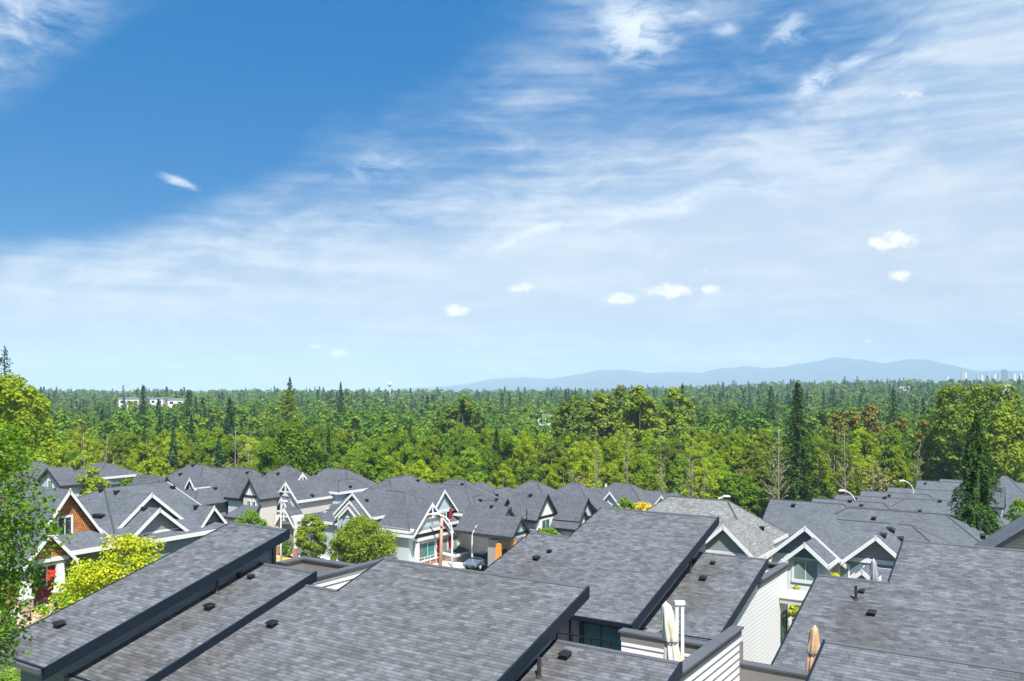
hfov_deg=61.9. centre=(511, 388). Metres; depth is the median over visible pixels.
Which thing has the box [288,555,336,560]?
sidewalk
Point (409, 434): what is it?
conifer
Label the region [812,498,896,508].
house
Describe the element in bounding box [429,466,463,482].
alder tree
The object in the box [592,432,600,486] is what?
dead tree
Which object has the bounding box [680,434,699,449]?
alder tree
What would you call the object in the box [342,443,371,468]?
maple tree
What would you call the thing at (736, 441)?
alder tree
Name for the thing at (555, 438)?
poplar tree
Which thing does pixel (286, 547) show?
shrub
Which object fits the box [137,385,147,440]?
conifer
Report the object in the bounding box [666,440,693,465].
alder tree
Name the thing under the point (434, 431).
maple tree
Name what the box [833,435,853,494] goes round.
dead tree
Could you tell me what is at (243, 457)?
poplar tree
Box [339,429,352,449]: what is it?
alder tree
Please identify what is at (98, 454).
alder tree
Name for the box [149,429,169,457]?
alder tree
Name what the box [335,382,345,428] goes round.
conifer
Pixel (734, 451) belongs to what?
alder tree
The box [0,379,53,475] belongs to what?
tree
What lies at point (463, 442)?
maple tree
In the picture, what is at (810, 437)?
alder tree
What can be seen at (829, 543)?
house
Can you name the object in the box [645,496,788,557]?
house
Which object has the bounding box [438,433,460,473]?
maple tree
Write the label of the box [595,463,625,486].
alder tree
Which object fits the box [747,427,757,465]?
birch tree
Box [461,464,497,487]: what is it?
maple tree
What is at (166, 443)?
alder tree
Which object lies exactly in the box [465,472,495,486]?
maple tree
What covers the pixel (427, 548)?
window
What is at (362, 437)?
poplar tree
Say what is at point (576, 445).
alder tree
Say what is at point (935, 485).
house
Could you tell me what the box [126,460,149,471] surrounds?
alder tree
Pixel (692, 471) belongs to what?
dead tree
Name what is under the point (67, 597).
shrub
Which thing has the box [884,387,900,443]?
conifer
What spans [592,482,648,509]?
house
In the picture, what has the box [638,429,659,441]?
alder tree
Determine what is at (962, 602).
townhouse
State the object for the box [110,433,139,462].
poplar tree
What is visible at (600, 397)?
tree
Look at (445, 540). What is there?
window
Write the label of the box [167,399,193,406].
distant building
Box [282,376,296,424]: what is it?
conifer
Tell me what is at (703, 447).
alder tree
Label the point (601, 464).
birch tree
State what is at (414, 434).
alder tree
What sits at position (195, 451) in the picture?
poplar tree
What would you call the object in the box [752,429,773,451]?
alder tree
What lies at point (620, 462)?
birch tree
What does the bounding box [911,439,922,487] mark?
dead tree
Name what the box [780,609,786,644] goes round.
window
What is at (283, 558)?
dry verge
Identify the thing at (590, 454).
alder tree
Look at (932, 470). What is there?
maple tree
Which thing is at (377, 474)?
tree
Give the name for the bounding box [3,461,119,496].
house
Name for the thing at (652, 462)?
maple tree
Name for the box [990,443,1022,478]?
maple tree
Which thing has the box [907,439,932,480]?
poplar tree
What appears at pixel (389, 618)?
townhouse
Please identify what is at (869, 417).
tree
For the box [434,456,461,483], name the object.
maple tree
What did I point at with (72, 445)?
alder tree
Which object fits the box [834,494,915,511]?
house
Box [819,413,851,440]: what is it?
tree
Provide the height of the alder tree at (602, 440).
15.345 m
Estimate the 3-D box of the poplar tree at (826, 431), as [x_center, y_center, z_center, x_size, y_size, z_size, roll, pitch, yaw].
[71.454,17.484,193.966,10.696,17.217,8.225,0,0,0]
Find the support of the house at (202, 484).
on the ground
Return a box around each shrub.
[0,665,20,680]
[33,596,64,622]
[35,560,119,614]
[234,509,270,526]
[278,541,292,556]
[536,527,559,534]
[627,501,651,510]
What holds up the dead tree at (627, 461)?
on the ground
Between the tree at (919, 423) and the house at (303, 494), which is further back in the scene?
the tree at (919, 423)
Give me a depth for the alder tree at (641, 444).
170.30 m
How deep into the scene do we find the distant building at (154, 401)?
525.00 m
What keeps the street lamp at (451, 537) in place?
on the ground
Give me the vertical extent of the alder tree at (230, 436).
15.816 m
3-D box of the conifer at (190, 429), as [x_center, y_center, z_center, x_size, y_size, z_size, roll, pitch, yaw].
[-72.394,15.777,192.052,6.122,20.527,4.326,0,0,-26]
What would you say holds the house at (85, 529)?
on the ground
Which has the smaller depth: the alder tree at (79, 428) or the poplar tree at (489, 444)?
the poplar tree at (489, 444)
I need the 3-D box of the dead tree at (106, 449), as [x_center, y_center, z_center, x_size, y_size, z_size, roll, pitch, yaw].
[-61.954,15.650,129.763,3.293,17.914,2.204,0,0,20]
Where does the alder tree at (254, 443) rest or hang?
on the ground
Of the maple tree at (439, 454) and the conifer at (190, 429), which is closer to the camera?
the maple tree at (439, 454)
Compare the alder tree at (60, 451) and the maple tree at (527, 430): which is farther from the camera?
the maple tree at (527, 430)
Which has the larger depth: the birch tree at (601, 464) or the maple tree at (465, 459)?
the birch tree at (601, 464)
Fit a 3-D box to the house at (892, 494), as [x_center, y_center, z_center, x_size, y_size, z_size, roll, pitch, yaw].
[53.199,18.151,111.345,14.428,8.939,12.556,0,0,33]
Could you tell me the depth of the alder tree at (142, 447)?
156.01 m
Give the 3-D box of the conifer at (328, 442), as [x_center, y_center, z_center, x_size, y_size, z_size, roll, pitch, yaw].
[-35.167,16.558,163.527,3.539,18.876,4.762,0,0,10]
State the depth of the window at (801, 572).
56.47 m
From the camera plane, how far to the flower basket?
53.07 m
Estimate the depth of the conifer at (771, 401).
229.77 m
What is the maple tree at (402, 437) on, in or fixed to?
on the ground
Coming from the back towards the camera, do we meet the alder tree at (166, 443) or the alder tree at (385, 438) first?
the alder tree at (385, 438)
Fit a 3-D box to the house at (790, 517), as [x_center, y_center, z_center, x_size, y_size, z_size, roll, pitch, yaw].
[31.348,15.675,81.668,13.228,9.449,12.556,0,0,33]
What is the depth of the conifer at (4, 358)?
127.85 m
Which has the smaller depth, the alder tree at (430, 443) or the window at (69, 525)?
the window at (69, 525)
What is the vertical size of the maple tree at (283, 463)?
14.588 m
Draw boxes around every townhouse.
[0,522,354,680]
[161,556,743,680]
[483,507,807,663]
[739,639,1023,680]
[770,539,1023,669]
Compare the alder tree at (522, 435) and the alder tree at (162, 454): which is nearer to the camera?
the alder tree at (162, 454)
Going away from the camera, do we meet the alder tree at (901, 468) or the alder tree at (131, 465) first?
the alder tree at (131, 465)
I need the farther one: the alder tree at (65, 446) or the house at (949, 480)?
the alder tree at (65, 446)
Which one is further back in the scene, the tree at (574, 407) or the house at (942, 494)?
the tree at (574, 407)
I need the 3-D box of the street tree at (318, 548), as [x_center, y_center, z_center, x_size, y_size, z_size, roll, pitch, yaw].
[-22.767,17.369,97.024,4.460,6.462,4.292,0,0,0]
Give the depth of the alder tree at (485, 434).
178.93 m
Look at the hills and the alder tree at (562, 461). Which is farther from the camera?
the hills
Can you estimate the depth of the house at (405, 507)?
98.31 m
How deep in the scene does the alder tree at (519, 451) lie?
155.91 m
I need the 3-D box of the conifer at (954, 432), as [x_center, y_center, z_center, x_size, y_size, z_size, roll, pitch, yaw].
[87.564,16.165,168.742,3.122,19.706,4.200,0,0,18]
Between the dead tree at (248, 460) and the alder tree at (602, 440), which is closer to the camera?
the dead tree at (248, 460)
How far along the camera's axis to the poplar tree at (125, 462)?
147.98 m
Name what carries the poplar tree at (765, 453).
on the ground
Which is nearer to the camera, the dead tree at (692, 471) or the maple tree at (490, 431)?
the dead tree at (692, 471)
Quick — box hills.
[387,357,1023,390]
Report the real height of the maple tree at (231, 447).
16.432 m
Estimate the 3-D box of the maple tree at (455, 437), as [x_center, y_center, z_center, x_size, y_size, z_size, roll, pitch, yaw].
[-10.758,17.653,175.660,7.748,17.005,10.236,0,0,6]
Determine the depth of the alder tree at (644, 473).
139.78 m
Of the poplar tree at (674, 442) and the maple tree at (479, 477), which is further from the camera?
the poplar tree at (674, 442)
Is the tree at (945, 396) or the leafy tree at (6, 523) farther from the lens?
the tree at (945, 396)
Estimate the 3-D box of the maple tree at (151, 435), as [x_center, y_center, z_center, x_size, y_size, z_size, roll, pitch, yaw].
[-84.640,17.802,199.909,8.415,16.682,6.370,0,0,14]
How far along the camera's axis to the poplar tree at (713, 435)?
191.16 m
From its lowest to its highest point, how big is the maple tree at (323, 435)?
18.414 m
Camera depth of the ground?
96.66 m
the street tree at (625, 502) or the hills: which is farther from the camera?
the hills
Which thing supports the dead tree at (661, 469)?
on the ground
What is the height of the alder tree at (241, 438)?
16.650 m
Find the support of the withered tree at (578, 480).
on the ground
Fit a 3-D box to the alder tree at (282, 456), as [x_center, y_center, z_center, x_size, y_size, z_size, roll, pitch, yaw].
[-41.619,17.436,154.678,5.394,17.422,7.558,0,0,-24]
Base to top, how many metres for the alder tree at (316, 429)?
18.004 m
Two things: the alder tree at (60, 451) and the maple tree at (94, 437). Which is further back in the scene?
the maple tree at (94, 437)
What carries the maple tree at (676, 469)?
on the ground
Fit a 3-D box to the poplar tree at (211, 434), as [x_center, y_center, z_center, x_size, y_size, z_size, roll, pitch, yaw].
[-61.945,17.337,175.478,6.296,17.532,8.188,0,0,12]
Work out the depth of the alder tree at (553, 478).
136.62 m
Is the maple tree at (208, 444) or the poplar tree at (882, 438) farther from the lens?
the poplar tree at (882, 438)
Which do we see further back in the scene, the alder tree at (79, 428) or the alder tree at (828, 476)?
the alder tree at (79, 428)
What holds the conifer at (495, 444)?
on the ground
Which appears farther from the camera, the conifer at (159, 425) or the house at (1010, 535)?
the conifer at (159, 425)
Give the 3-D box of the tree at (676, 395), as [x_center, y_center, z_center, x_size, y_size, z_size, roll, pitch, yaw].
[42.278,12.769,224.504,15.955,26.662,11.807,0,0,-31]
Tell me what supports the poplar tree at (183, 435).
on the ground
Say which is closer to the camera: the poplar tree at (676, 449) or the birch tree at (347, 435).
the poplar tree at (676, 449)
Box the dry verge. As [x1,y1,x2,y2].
[276,557,290,561]
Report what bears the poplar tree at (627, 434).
on the ground
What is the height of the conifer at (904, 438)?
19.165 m
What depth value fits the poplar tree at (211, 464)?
146.80 m
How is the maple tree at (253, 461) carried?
on the ground
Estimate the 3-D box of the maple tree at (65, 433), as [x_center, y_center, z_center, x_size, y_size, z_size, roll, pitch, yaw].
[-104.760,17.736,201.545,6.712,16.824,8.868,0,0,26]
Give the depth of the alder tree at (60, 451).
154.95 m
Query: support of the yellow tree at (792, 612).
on the ground
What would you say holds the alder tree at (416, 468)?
on the ground
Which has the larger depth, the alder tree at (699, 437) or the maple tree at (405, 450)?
the alder tree at (699, 437)
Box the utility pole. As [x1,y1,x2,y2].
[439,516,442,565]
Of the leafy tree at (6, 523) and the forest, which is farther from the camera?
the forest
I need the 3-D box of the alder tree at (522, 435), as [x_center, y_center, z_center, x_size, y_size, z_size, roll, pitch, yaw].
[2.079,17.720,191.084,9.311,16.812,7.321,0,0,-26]
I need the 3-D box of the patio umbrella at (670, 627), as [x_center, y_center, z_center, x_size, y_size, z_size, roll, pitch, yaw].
[4.895,7.766,25.900,1.050,2.673,0.900,0,0,0]
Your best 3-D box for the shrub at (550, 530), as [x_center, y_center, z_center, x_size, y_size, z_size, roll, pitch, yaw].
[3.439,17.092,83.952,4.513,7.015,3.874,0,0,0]
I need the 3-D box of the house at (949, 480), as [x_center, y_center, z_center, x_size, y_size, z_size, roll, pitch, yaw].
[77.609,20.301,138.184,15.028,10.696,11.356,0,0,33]
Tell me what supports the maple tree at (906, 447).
on the ground
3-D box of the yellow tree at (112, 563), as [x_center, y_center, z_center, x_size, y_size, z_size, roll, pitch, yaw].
[-19.597,11.888,43.056,6.790,9.424,8.852,0,0,32]
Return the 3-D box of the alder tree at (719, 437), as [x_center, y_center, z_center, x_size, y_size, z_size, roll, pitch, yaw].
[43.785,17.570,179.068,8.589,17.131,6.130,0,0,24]
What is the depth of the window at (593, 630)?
35.53 m
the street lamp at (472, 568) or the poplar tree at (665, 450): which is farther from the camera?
the poplar tree at (665, 450)
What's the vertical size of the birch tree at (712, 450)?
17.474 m
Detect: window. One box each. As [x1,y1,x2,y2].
[31,566,47,596]
[47,479,52,487]
[56,515,72,535]
[420,540,434,561]
[442,537,447,554]
[453,535,457,546]
[541,518,549,528]
[579,621,621,650]
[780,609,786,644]
[791,558,819,583]
[838,563,849,576]
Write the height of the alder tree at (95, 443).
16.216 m
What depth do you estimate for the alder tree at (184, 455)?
154.48 m
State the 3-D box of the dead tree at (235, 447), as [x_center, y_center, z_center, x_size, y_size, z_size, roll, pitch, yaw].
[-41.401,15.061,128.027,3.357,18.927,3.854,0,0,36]
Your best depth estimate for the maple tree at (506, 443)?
163.81 m
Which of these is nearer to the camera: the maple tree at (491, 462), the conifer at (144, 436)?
the maple tree at (491, 462)
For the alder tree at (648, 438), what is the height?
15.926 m
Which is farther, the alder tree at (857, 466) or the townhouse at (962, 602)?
the alder tree at (857, 466)
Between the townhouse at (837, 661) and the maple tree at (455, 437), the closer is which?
the townhouse at (837, 661)
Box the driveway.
[434,561,464,568]
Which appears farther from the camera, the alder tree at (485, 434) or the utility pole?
the alder tree at (485, 434)
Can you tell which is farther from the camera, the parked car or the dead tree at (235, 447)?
the dead tree at (235, 447)
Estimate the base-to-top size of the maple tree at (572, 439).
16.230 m
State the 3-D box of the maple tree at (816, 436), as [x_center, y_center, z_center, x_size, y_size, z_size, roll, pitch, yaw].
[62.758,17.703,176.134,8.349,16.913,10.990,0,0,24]
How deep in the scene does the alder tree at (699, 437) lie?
198.60 m
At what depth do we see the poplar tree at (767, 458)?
161.95 m
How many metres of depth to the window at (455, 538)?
100.71 m
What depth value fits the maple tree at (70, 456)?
154.36 m
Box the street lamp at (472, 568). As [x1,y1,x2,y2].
[471,525,476,569]
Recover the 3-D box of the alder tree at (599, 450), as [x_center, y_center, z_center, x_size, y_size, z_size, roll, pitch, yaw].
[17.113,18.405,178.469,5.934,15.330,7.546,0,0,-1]
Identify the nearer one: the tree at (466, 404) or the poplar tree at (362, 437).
the poplar tree at (362, 437)
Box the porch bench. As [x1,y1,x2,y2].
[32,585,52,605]
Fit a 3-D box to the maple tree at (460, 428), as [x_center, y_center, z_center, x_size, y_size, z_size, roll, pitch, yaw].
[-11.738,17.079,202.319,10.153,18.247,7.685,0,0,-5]
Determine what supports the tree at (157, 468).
on the ground
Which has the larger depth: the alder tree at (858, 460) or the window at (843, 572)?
the alder tree at (858, 460)
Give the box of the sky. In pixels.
[0,0,1023,390]
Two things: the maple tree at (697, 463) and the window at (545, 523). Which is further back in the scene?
the maple tree at (697, 463)
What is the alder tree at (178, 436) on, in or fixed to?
on the ground
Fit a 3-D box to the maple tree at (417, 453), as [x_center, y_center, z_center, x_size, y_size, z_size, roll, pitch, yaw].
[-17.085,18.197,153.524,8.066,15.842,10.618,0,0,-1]
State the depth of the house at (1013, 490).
121.32 m
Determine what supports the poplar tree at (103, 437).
on the ground
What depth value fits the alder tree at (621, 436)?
168.18 m
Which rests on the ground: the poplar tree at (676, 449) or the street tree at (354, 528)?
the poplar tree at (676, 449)
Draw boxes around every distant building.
[118,398,149,412]
[149,398,173,404]
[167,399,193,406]
[535,414,552,431]
[892,386,909,394]
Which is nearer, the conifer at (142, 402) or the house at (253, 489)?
the house at (253, 489)
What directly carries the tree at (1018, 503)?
on the ground
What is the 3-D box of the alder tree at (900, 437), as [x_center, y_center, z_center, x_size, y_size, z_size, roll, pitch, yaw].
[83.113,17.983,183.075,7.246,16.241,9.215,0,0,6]
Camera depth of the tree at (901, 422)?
199.30 m
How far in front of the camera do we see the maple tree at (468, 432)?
183.61 m
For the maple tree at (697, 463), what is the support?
on the ground
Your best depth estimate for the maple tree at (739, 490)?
136.43 m
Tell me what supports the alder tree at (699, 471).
on the ground
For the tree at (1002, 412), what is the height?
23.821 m
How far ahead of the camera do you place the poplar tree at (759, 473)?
140.00 m
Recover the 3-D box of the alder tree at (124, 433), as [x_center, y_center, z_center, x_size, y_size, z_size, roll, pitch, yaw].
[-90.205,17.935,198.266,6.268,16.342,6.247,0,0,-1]
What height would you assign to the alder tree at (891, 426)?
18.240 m
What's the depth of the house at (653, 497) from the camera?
118.71 m
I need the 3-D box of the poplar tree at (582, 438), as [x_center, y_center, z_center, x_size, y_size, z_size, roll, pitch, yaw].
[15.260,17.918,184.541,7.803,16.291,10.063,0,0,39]
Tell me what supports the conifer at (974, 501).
on the ground
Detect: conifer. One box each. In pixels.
[0,346,18,465]
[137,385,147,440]
[140,427,148,455]
[153,414,164,449]
[165,425,180,473]
[180,390,196,432]
[187,414,195,444]
[213,438,226,467]
[222,397,234,462]
[275,388,299,431]
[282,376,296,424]
[324,426,331,462]
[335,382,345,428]
[407,420,414,447]
[490,428,503,475]
[677,383,689,432]
[679,438,685,465]
[761,385,780,447]
[769,380,826,500]
[830,432,838,493]
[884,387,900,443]
[902,426,914,486]
[947,411,1003,534]
[950,421,959,475]
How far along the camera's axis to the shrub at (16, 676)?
29.62 m
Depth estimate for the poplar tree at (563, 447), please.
169.77 m
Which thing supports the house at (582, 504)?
on the ground
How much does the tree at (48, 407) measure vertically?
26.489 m
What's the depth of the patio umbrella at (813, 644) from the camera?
27.59 m
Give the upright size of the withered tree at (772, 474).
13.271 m
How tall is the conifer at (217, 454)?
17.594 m
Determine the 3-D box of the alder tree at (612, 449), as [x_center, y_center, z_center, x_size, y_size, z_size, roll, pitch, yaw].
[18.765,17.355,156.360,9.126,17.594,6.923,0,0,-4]
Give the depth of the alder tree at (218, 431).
183.60 m
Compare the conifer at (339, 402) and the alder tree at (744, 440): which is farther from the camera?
the conifer at (339, 402)
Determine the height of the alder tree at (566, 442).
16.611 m
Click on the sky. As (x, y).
(196, 195)
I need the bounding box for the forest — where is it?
[20,376,1023,456]
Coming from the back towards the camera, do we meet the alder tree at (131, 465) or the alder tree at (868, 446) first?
the alder tree at (868, 446)
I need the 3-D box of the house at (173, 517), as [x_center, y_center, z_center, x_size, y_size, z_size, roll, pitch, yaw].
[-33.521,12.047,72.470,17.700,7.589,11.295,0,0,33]
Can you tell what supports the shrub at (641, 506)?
on the ground
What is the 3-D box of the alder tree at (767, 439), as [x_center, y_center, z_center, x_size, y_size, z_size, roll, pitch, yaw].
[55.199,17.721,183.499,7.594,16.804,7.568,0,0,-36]
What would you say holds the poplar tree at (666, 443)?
on the ground
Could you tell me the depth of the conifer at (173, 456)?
139.79 m
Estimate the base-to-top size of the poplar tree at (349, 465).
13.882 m
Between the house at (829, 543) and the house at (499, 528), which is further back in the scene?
the house at (499, 528)
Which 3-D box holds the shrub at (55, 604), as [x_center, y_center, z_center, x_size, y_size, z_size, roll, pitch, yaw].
[-25.678,13.467,48.782,3.151,3.312,2.786,0,0,0]
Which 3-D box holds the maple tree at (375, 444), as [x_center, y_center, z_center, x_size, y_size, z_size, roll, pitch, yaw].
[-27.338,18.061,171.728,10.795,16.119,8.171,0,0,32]
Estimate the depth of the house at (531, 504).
101.19 m
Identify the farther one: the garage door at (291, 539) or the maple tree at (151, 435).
the maple tree at (151, 435)
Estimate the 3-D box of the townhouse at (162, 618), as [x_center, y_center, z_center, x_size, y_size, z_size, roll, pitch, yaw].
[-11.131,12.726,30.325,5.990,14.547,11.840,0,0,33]
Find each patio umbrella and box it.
[661,600,684,661]
[805,625,819,670]
[870,558,878,580]
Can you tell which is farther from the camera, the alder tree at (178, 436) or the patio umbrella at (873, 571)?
the alder tree at (178, 436)
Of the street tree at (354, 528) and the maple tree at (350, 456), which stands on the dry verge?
the street tree at (354, 528)
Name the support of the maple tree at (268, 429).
on the ground
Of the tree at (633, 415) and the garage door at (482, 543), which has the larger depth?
the tree at (633, 415)
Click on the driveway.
(455, 564)
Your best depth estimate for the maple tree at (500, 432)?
198.49 m
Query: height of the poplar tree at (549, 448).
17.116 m
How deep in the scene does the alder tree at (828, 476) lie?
151.62 m
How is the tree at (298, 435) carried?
on the ground
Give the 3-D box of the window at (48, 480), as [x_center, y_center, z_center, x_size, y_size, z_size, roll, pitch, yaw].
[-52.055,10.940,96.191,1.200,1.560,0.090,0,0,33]
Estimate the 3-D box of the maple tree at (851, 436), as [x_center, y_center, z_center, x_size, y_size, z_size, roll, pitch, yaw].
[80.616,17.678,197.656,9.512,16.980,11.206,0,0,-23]
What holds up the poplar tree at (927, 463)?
on the ground
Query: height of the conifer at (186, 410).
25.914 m
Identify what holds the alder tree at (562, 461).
on the ground
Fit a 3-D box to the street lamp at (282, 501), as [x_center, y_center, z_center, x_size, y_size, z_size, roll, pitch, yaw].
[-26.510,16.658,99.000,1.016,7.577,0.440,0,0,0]
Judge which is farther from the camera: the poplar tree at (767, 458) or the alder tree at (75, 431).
the alder tree at (75, 431)
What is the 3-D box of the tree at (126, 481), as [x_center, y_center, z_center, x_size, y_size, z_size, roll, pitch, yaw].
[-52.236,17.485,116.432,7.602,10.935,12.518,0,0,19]
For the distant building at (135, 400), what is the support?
on the ground
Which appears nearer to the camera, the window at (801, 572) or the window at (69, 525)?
the window at (801, 572)
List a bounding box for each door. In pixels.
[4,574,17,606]
[284,534,293,554]
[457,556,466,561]
[477,537,489,551]
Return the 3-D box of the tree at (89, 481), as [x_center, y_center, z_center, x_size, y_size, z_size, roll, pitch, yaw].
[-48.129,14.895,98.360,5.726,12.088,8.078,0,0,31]
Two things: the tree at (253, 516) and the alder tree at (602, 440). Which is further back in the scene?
the alder tree at (602, 440)
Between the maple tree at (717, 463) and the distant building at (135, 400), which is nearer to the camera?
the maple tree at (717, 463)
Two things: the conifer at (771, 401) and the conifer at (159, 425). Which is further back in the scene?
the conifer at (771, 401)
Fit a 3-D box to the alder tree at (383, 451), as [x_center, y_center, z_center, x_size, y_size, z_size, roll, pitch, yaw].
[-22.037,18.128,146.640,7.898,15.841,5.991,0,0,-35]
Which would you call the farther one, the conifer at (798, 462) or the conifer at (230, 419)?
the conifer at (230, 419)
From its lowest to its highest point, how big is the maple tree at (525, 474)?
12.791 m
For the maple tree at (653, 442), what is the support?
on the ground
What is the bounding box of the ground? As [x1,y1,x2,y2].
[0,390,927,680]
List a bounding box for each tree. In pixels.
[0,372,64,467]
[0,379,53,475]
[0,419,80,671]
[9,384,64,460]
[32,533,166,618]
[52,444,68,464]
[57,429,70,445]
[63,430,87,444]
[63,432,97,463]
[63,441,75,451]
[64,448,93,468]
[67,450,94,469]
[69,425,86,438]
[75,466,110,494]
[80,433,90,467]
[84,439,99,461]
[85,435,101,445]
[93,444,112,463]
[98,432,115,461]
[98,437,122,464]
[101,433,110,461]
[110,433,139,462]
[112,432,147,465]
[116,477,134,485]
[119,431,128,455]
[121,459,141,470]
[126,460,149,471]
[129,442,156,469]
[135,457,174,475]
[144,429,160,451]
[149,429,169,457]
[152,447,178,475]
[158,438,194,465]
[166,431,188,449]
[170,440,193,471]
[176,445,210,468]
[179,432,197,458]
[188,429,210,448]
[195,436,224,466]
[206,458,232,467]
[207,431,224,461]
[208,427,229,457]
[221,440,242,466]
[224,433,233,450]
[225,427,240,467]
[227,434,248,462]
[234,449,261,467]
[240,420,342,475]
[241,429,251,465]
[242,438,260,463]
[243,459,261,468]
[257,423,278,441]
[260,436,277,443]
[272,441,293,466]
[280,457,302,468]
[293,513,328,557]
[308,424,320,440]
[310,451,334,473]
[314,425,337,451]
[325,437,344,453]
[326,514,398,563]
[331,441,350,468]
[334,452,362,473]
[337,428,355,447]
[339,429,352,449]
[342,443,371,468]
[344,460,375,480]
[354,451,396,482]
[358,435,381,444]
[360,439,382,459]
[374,456,407,475]
[377,448,398,472]
[380,433,396,450]
[387,430,403,456]
[387,431,414,470]
[392,444,416,475]
[404,424,421,446]
[404,459,439,482]
[405,446,433,478]
[417,435,454,472]
[422,428,441,446]
[423,446,443,464]
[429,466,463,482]
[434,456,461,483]
[437,395,484,438]
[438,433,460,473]
[447,433,473,477]
[448,423,466,444]
[450,434,464,451]
[454,446,483,478]
[458,434,479,456]
[461,430,480,455]
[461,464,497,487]
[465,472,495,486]
[473,428,494,454]
[474,453,512,486]
[476,445,493,465]
[479,443,509,457]
[480,427,494,446]
[486,463,516,487]
[491,432,524,477]
[497,429,508,436]
[511,437,541,481]
[513,431,531,455]
[513,466,551,487]
[519,428,535,444]
[523,433,557,478]
[530,439,570,487]
[531,463,561,488]
[538,436,570,478]
[543,456,583,487]
[547,395,605,440]
[557,432,575,449]
[557,442,567,473]
[561,436,576,461]
[566,441,585,477]
[569,441,597,479]
[569,471,585,485]
[571,434,596,471]
[571,456,607,488]
[578,391,616,444]
[588,441,604,480]
[591,384,645,444]
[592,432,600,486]
[593,436,630,484]
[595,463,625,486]
[597,436,607,460]
[599,444,630,480]
[601,430,635,480]
[607,431,635,456]
[610,385,667,444]
[612,497,635,509]
[615,455,637,481]
[622,454,666,491]
[624,430,630,482]
[628,453,665,491]
[631,445,677,489]
[632,440,649,479]
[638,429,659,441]
[639,436,657,445]
[645,439,667,482]
[654,387,697,441]
[657,429,667,492]
[659,438,680,448]
[663,440,677,455]
[664,440,693,496]
[664,453,698,496]
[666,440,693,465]
[679,458,729,499]
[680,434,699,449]
[684,454,693,496]
[686,441,725,497]
[687,443,698,496]
[689,454,717,497]
[693,430,710,450]
[699,433,720,457]
[699,458,733,500]
[700,454,705,497]
[706,432,730,448]
[708,432,728,460]
[708,473,766,517]
[719,434,749,474]
[724,446,756,510]
[728,425,751,441]
[732,442,770,514]
[738,433,754,467]
[741,468,782,517]
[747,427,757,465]
[747,447,801,506]
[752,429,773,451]
[753,432,777,487]
[753,447,794,497]
[757,461,783,500]
[762,429,791,498]
[788,585,800,628]
[791,432,822,498]
[799,447,837,500]
[800,434,829,486]
[814,441,854,498]
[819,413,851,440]
[820,428,843,465]
[828,440,843,446]
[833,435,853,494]
[833,444,878,494]
[834,408,867,442]
[844,431,887,494]
[845,429,856,444]
[846,434,877,493]
[849,428,873,452]
[852,402,884,441]
[857,461,896,491]
[869,431,898,469]
[873,438,922,490]
[877,428,915,457]
[877,446,913,491]
[880,423,894,452]
[887,435,916,487]
[895,417,916,439]
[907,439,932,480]
[911,419,929,454]
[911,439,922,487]
[914,435,947,486]
[915,453,951,483]
[917,383,1023,479]
[977,402,1023,482]
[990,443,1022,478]
[1007,499,1023,521]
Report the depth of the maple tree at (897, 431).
194.00 m
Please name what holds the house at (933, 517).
on the ground
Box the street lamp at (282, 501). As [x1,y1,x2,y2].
[280,500,287,560]
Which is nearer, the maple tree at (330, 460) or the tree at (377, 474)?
the tree at (377, 474)
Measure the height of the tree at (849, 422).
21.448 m
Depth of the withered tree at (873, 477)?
152.89 m
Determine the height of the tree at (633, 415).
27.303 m
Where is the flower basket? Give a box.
[46,570,56,581]
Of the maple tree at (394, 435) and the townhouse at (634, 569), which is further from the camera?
the maple tree at (394, 435)
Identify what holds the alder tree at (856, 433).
on the ground
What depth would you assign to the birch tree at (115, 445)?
153.49 m
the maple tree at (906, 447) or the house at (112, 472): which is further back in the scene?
the maple tree at (906, 447)
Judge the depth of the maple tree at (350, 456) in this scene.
152.32 m
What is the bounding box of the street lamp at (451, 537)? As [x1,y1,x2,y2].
[431,513,452,566]
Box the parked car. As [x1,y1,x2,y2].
[463,551,487,569]
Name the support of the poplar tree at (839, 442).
on the ground
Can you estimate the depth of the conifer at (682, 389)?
249.69 m
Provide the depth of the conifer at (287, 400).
214.53 m
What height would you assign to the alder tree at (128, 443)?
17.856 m
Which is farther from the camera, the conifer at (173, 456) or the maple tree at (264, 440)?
the maple tree at (264, 440)
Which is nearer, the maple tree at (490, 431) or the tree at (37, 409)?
the tree at (37, 409)
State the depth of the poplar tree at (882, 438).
191.91 m
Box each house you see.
[0,482,115,628]
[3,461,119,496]
[77,462,140,483]
[77,481,226,573]
[130,464,233,522]
[223,467,280,527]
[264,465,376,557]
[311,474,503,563]
[454,482,530,565]
[487,480,570,542]
[549,482,613,535]
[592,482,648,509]
[642,490,679,505]
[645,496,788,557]
[762,499,848,535]
[765,512,952,625]
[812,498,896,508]
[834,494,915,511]
[834,498,1011,544]
[860,490,938,499]
[887,487,1003,517]
[915,480,963,494]
[939,479,989,483]
[968,475,1023,520]
[974,514,1023,549]
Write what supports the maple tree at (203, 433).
on the ground
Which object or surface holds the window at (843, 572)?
in the house at (829, 543)
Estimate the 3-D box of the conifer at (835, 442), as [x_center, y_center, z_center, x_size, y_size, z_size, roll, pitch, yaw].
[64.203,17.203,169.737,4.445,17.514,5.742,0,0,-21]
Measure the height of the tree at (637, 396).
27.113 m
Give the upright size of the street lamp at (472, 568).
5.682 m

